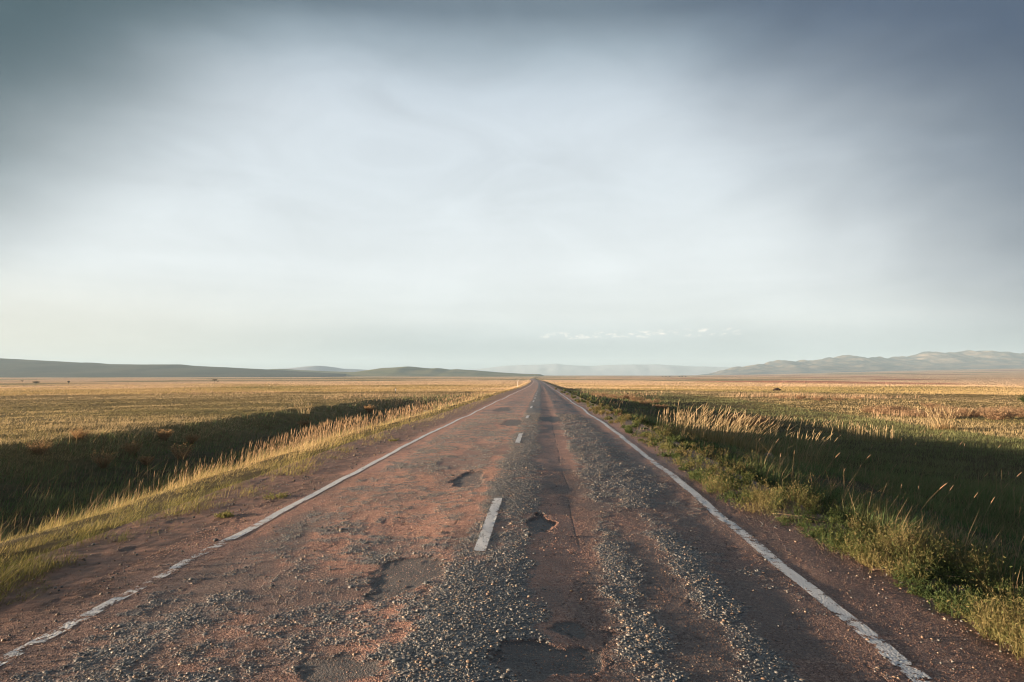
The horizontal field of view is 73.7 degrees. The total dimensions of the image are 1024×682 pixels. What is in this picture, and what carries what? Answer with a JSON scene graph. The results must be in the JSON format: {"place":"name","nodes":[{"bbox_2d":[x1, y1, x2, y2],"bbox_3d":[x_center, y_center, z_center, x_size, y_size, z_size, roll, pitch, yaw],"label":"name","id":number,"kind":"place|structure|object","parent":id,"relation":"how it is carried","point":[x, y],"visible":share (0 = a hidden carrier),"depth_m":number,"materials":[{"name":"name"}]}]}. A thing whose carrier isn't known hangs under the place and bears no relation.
{"place":"outdoors","nodes":[
{"label":"outdoors","id":0,"kind":"place"},
{"bbox_2d":[0,358,345,376],"bbox_3d":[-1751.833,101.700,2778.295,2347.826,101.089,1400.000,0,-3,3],"label":"hill","id":1,"kind":"structure","parent":0,"point":[22,368],"depth_m":2464.13,"materials":[{"name":"green plant"}]},
{"bbox_2d":[0,387,519,605],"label":"verge grass","id":2,"kind":"structure","parent":0,"point":[44,563],"depth_m":10.86,"materials":[{"name":"plant"}]},
{"bbox_2d":[269,369,349,372],"bbox_3d":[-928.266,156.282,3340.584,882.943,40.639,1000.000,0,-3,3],"label":"hill","id":3,"kind":"structure","parent":0,"point":[310,371],"depth_m":3271.83,"materials":[{"name":"green plant"}]},
{"bbox_2d":[286,366,364,371],"bbox_3d":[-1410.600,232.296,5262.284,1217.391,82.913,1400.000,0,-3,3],"label":"hill","id":4,"kind":"structure","parent":0,"point":[319,368],"depth_m":5090.53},
{"bbox_2d":[339,366,543,376],"bbox_3d":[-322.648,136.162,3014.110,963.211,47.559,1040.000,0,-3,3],"label":"hill","id":5,"kind":"structure","parent":0,"point":[407,371],"depth_m":2747.15,"materials":[{"name":"green plant"}]},
{"bbox_2d":[0,379,1023,681],"bbox_3d":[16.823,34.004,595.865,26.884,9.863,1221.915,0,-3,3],"label":"road","id":6,"kind":"structure","parent":0,"point":[546,399],"depth_m":6.16,"materials":[{"name":"grey asphalt"}]},
{"bbox_2d":[214,509,233,517],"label":"weed tuft","id":7,"kind":"object","parent":6,"relation":"on","point":[227,513],"visible":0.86,"depth_m":9.28,"materials":[{"name":"green plant"}]},
{"bbox_2d":[0,381,533,665],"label":"edge line","id":8,"kind":"object","parent":6,"relation":"on","point":[236,535],"visible":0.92,"depth_m":7.95,"materials":[{"name":"white paint"}]},
{"bbox_2d":[262,492,290,499],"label":"weed tuft","id":9,"kind":"object","parent":6,"relation":"on","point":[272,496],"visible":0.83,"depth_m":10.66,"materials":[{"name":"green plant"}]},
{"bbox_2d":[474,498,501,550],"bbox_3d":[-0.266,2.199,8.388,0.131,0.008,2.920,0,-3,3],"label":"dash","id":10,"kind":"object","parent":6,"relation":"on","point":[489,522],"visible":1,"depth_m":7.99,"materials":[{"name":"white paint"}]},
{"bbox_2d":[515,433,522,442],"bbox_3d":[0.203,2.688,18.987,0.129,0.022,2.920,0,-3,3],"label":"dash","id":11,"kind":"object","parent":6,"relation":"on","point":[518,439],"visible":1,"depth_m":18.71,"materials":[{"name":"white paint"}]},
{"bbox_2d":[547,385,931,681],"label":"edge line","id":12,"kind":"object","parent":6,"relation":"on","point":[803,583],"visible":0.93,"depth_m":6.12,"materials":[{"name":"white paint"}]},
{"bbox_2d":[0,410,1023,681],"bbox_3d":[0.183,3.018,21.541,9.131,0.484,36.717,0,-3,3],"label":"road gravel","id":13,"kind":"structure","parent":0,"point":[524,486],"depth_m":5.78,"materials":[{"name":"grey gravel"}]},
{"bbox_2d":[0,368,1023,609],"bbox_3d":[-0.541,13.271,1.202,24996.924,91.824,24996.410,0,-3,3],"label":"ground","id":14,"kind":"structure","parent":0,"point":[967,375],"depth_m":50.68,"materials":[{"name":"plant"}]},
{"bbox_2d":[22,438,54,454],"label":"dry bush","id":15,"kind":"object","parent":14,"relation":"on","point":[41,445],"visible":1,"depth_m":29.37,"materials":[{"name":"brown plant"}]},
{"bbox_2d":[68,427,92,438],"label":"dry bush","id":16,"kind":"object","parent":14,"relation":"on","point":[79,432],"visible":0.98,"depth_m":33.13,"materials":[{"name":"brown plant"}]},
{"bbox_2d":[86,450,115,467],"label":"dry bush","id":17,"kind":"object","parent":14,"relation":"on","point":[103,464],"visible":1,"depth_m":29.04,"materials":[{"name":"brown plant"}]},
{"bbox_2d":[121,441,142,454],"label":"dry bush","id":18,"kind":"object","parent":14,"relation":"on","point":[135,446],"visible":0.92,"depth_m":32.76,"materials":[{"name":"brown plant"}]},
{"bbox_2d":[136,454,153,464],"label":"dry bush","id":19,"kind":"object","parent":14,"relation":"on","point":[145,460],"visible":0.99,"depth_m":30.49,"materials":[{"name":"brown plant"}]},
{"bbox_2d":[155,429,173,440],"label":"dry bush","id":20,"kind":"object","parent":14,"relation":"on","point":[164,436],"visible":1,"depth_m":37.50,"materials":[{"name":"brown plant"}]},
{"bbox_2d":[168,442,200,459],"bbox_3d":[-15.946,5.305,32.919,1.360,0.868,1.287,-1,-3,28],"label":"dry bush","id":21,"kind":"object","parent":14,"relation":"on","point":[179,454],"visible":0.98,"depth_m":32.76,"materials":[{"name":"brown plant"}]},
{"bbox_2d":[183,434,200,443],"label":"dry bush","id":22,"kind":"object","parent":14,"relation":"on","point":[196,437],"visible":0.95,"depth_m":39.20,"materials":[{"name":"brown plant"}]},
{"bbox_2d":[55,389,505,523],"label":"dry stalk fringe","id":23,"kind":"object","parent":14,"relation":"on","point":[355,419],"visible":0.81,"depth_m":25.19,"materials":[{"name":"plant"}]},
{"bbox_2d":[297,419,310,426],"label":"dry bush","id":24,"kind":"object","parent":14,"relation":"on","point":[302,423],"visible":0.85,"depth_m":53.60,"materials":[{"name":"brown plant"}]},
{"bbox_2d":[293,402,314,418],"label":"tall grass clump","id":25,"kind":"object","parent":14,"relation":"on","point":[306,416],"visible":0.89,"depth_m":59.62,"materials":[{"name":"plant"}]},
{"bbox_2d":[363,405,375,412],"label":"dry bush","id":26,"kind":"object","parent":14,"relation":"on","point":[368,409],"visible":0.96,"depth_m":75.59,"materials":[{"name":"brown plant"}]},
{"bbox_2d":[0,371,1023,395],"bbox_3d":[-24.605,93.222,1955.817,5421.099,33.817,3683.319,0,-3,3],"label":"grass","id":27,"kind":"structure","parent":14,"relation":"on","point":[737,388],"depth_m":287.48,"materials":[{"name":"plant"}]},
{"bbox_2d":[123,389,1018,419],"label":"tall grass belt","id":28,"kind":"object","parent":14,"relation":"on","point":[813,394],"visible":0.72,"depth_m":98.53,"materials":[{"name":"plant"}]},
{"bbox_2d":[609,395,624,398],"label":"reddish shrub","id":29,"kind":"object","parent":14,"relation":"on","point":[621,396],"visible":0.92,"depth_m":76.52,"materials":[{"name":"brown plant"}]},
{"bbox_2d":[623,394,636,398],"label":"reddish shrub","id":30,"kind":"object","parent":14,"relation":"on","point":[626,396],"visible":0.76,"depth_m":76.48,"materials":[{"name":"brown plant"}]},
{"bbox_2d":[629,395,645,401],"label":"reddish shrub","id":31,"kind":"object","parent":14,"relation":"on","point":[633,398],"visible":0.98,"depth_m":69.42,"materials":[{"name":"brown plant"}]},
{"bbox_2d":[646,399,663,402],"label":"reddish shrub","id":32,"kind":"object","parent":14,"relation":"on","point":[656,401],"visible":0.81,"depth_m":67.19,"materials":[{"name":"brown plant"}]},
{"bbox_2d":[653,404,667,408],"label":"reddish shrub","id":33,"kind":"object","parent":14,"relation":"on","point":[660,406],"visible":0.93,"depth_m":59.21,"materials":[{"name":"brown plant"}]},
{"bbox_2d":[657,408,718,436],"bbox_3d":[7.545,3.479,29.184,2.568,1.473,2.667,0,-3,3],"label":"tall grass clump","id":34,"kind":"object","parent":14,"relation":"on","point":[677,419],"visible":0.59,"depth_m":28.91,"materials":[{"name":"plant"}]},
{"bbox_2d":[715,417,741,425],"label":"reddish shrub","id":35,"kind":"object","parent":14,"relation":"on","point":[731,424],"visible":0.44,"depth_m":43.28,"materials":[{"name":"brown plant"}]},
{"bbox_2d":[676,402,797,456],"bbox_3d":[8.649,3.305,26.003,4.650,2.262,2.464,0,-3,3],"label":"tall grass clump","id":36,"kind":"object","parent":14,"relation":"on","point":[724,440],"visible":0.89,"depth_m":25.84,"materials":[{"name":"plant"}]},
{"bbox_2d":[727,414,770,424],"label":"reddish shrub","id":37,"kind":"object","parent":14,"relation":"on","point":[754,422],"visible":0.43,"depth_m":43.74,"materials":[{"name":"brown plant"}]},
{"bbox_2d":[723,445,824,473],"bbox_3d":[7.443,3.392,19.892,2.541,0.741,2.408,0,-3,3],"label":"tall grass clump","id":38,"kind":"object","parent":14,"relation":"on","point":[767,458],"visible":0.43,"depth_m":19.75,"materials":[{"name":"plant"}]},
{"bbox_2d":[794,395,807,398],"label":"reddish shrub","id":39,"kind":"object","parent":14,"relation":"on","point":[800,397],"visible":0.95,"depth_m":88.92,"materials":[{"name":"brown plant"}]},
{"bbox_2d":[783,428,836,464],"bbox_3d":[10.743,3.725,24.489,1.942,1.410,1.682,0,-3,3],"label":"tall grass clump","id":40,"kind":"object","parent":14,"relation":"on","point":[819,433],"visible":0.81,"depth_m":24.27,"materials":[{"name":"plant"}]},
{"bbox_2d":[812,396,828,400],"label":"reddish shrub","id":41,"kind":"object","parent":14,"relation":"on","point":[817,398],"visible":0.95,"depth_m":79.15,"materials":[{"name":"brown plant"}]},
{"bbox_2d":[798,418,859,431],"bbox_3d":[18.051,4.804,39.115,3.374,0.895,2.588,0,-3,3],"label":"tall grass clump","id":42,"kind":"object","parent":14,"relation":"on","point":[826,424],"visible":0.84,"depth_m":38.96,"materials":[{"name":"plant"}]},
{"bbox_2d":[831,396,844,400],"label":"reddish shrub","id":43,"kind":"object","parent":14,"relation":"on","point":[840,398],"visible":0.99,"depth_m":80.46,"materials":[{"name":"brown plant"}]},
{"bbox_2d":[835,423,905,442],"bbox_3d":[17.372,4.343,32.707,3.186,0.972,1.832,0,-3,3],"label":"tall grass clump","id":44,"kind":"object","parent":14,"relation":"on","point":[865,429],"visible":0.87,"depth_m":32.65,"materials":[{"name":"plant"}]},
{"bbox_2d":[862,403,890,412],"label":"reddish shrub","id":45,"kind":"object","parent":14,"relation":"on","point":[876,407],"visible":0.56,"depth_m":57.04,"materials":[{"name":"brown plant"}]},
{"bbox_2d":[867,406,900,413],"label":"reddish shrub","id":46,"kind":"object","parent":14,"relation":"on","point":[885,410],"visible":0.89,"depth_m":54.01,"materials":[{"name":"brown plant"}]},
{"bbox_2d":[886,404,909,410],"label":"reddish shrub","id":47,"kind":"object","parent":14,"relation":"on","point":[898,407],"visible":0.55,"depth_m":57.70,"materials":[{"name":"brown plant"}]},
{"bbox_2d":[896,405,920,412],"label":"reddish shrub","id":48,"kind":"object","parent":14,"relation":"on","point":[903,409],"visible":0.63,"depth_m":56.50,"materials":[{"name":"brown plant"}]},
{"bbox_2d":[904,407,929,416],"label":"reddish shrub","id":49,"kind":"object","parent":14,"relation":"on","point":[913,412],"visible":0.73,"depth_m":52.32,"materials":[{"name":"brown plant"}]},
{"bbox_2d":[920,401,941,407],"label":"reddish shrub","id":50,"kind":"object","parent":14,"relation":"on","point":[932,404],"visible":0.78,"depth_m":64.73,"materials":[{"name":"brown plant"}]},
{"bbox_2d":[843,504,1023,561],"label":"tall grass clump","id":51,"kind":"object","parent":14,"relation":"on","point":[953,537],"visible":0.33,"depth_m":9.80,"materials":[{"name":"plant"}]},
{"bbox_2d":[925,402,952,412],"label":"reddish shrub","id":52,"kind":"object","parent":14,"relation":"on","point":[932,407],"visible":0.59,"depth_m":57.86,"materials":[{"name":"brown plant"}]},
{"bbox_2d":[917,406,972,430],"bbox_3d":[25.238,4.477,39.650,2.747,1.471,1.588,0,-3,3],"label":"tall grass clump","id":53,"kind":"object","parent":14,"relation":"on","point":[941,426],"visible":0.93,"depth_m":39.68,"materials":[{"name":"plant"}]},
{"bbox_2d":[930,411,968,418],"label":"reddish shrub","id":54,"kind":"object","parent":14,"relation":"on","point":[942,413],"visible":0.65,"depth_m":51.16,"materials":[{"name":"brown plant"}]},
{"bbox_2d":[950,406,977,415],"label":"reddish shrub","id":55,"kind":"object","parent":14,"relation":"on","point":[962,410],"visible":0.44,"depth_m":54.30,"materials":[{"name":"brown plant"}]},
{"bbox_2d":[956,405,985,416],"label":"reddish shrub","id":56,"kind":"object","parent":14,"relation":"on","point":[971,414],"visible":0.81,"depth_m":53.49,"materials":[{"name":"brown plant"}]},
{"bbox_2d":[979,408,1014,419],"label":"reddish shrub","id":57,"kind":"object","parent":14,"relation":"on","point":[999,415],"visible":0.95,"depth_m":49.36,"materials":[{"name":"brown plant"}]},
{"bbox_2d":[987,407,1020,418],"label":"reddish shrub","id":58,"kind":"object","parent":14,"relation":"on","point":[1012,414],"visible":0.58,"depth_m":49.96,"materials":[{"name":"brown plant"}]},
{"bbox_2d":[994,405,1023,411],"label":"reddish shrub","id":59,"kind":"object","parent":14,"relation":"on","point":[1009,409],"visible":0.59,"depth_m":57.73,"materials":[{"name":"brown plant"}]},
{"bbox_2d":[1013,411,1023,416],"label":"reddish shrub","id":60,"kind":"object","parent":14,"relation":"on","point":[1021,414],"visible":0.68,"depth_m":51.96,"materials":[{"name":"brown plant"}]},
{"bbox_2d":[0,390,1023,602],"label":"ditch grass","id":61,"kind":"structure","parent":0,"point":[844,493],"depth_m":19.63,"materials":[{"name":"plant"}]},
{"bbox_2d":[0,0,1023,369],"label":"sky","id":62,"kind":"structure","parent":0,"point":[251,184],"materials":[{"name":"grey"}]},
{"bbox_2d":[471,364,731,375],"bbox_3d":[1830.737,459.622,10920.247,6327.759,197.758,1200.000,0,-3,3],"label":"mountain range","id":63,"kind":"structure","parent":0,"point":[622,369],"depth_m":10634.19,"materials":[{"name":"grey stone"}]},
{"bbox_2d":[764,414,802,426],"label":"tall grass clump","id":64,"kind":"object","parent":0,"point":[782,419],"visible":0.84,"depth_m":43.11,"materials":[{"name":"plant"}]},
{"bbox_2d":[555,387,1023,662],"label":"roadside grass","id":65,"kind":"structure","parent":0,"point":[610,405],"depth_m":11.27,"materials":[{"name":"green plant"}]},
{"bbox_2d":[701,350,1023,374],"bbox_3d":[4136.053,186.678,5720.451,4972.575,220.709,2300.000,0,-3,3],"label":"mountain range","id":66,"kind":"structure","parent":0,"point":[960,360],"depth_m":5286.84,"materials":[{"name":"grey stone"}]}
]}

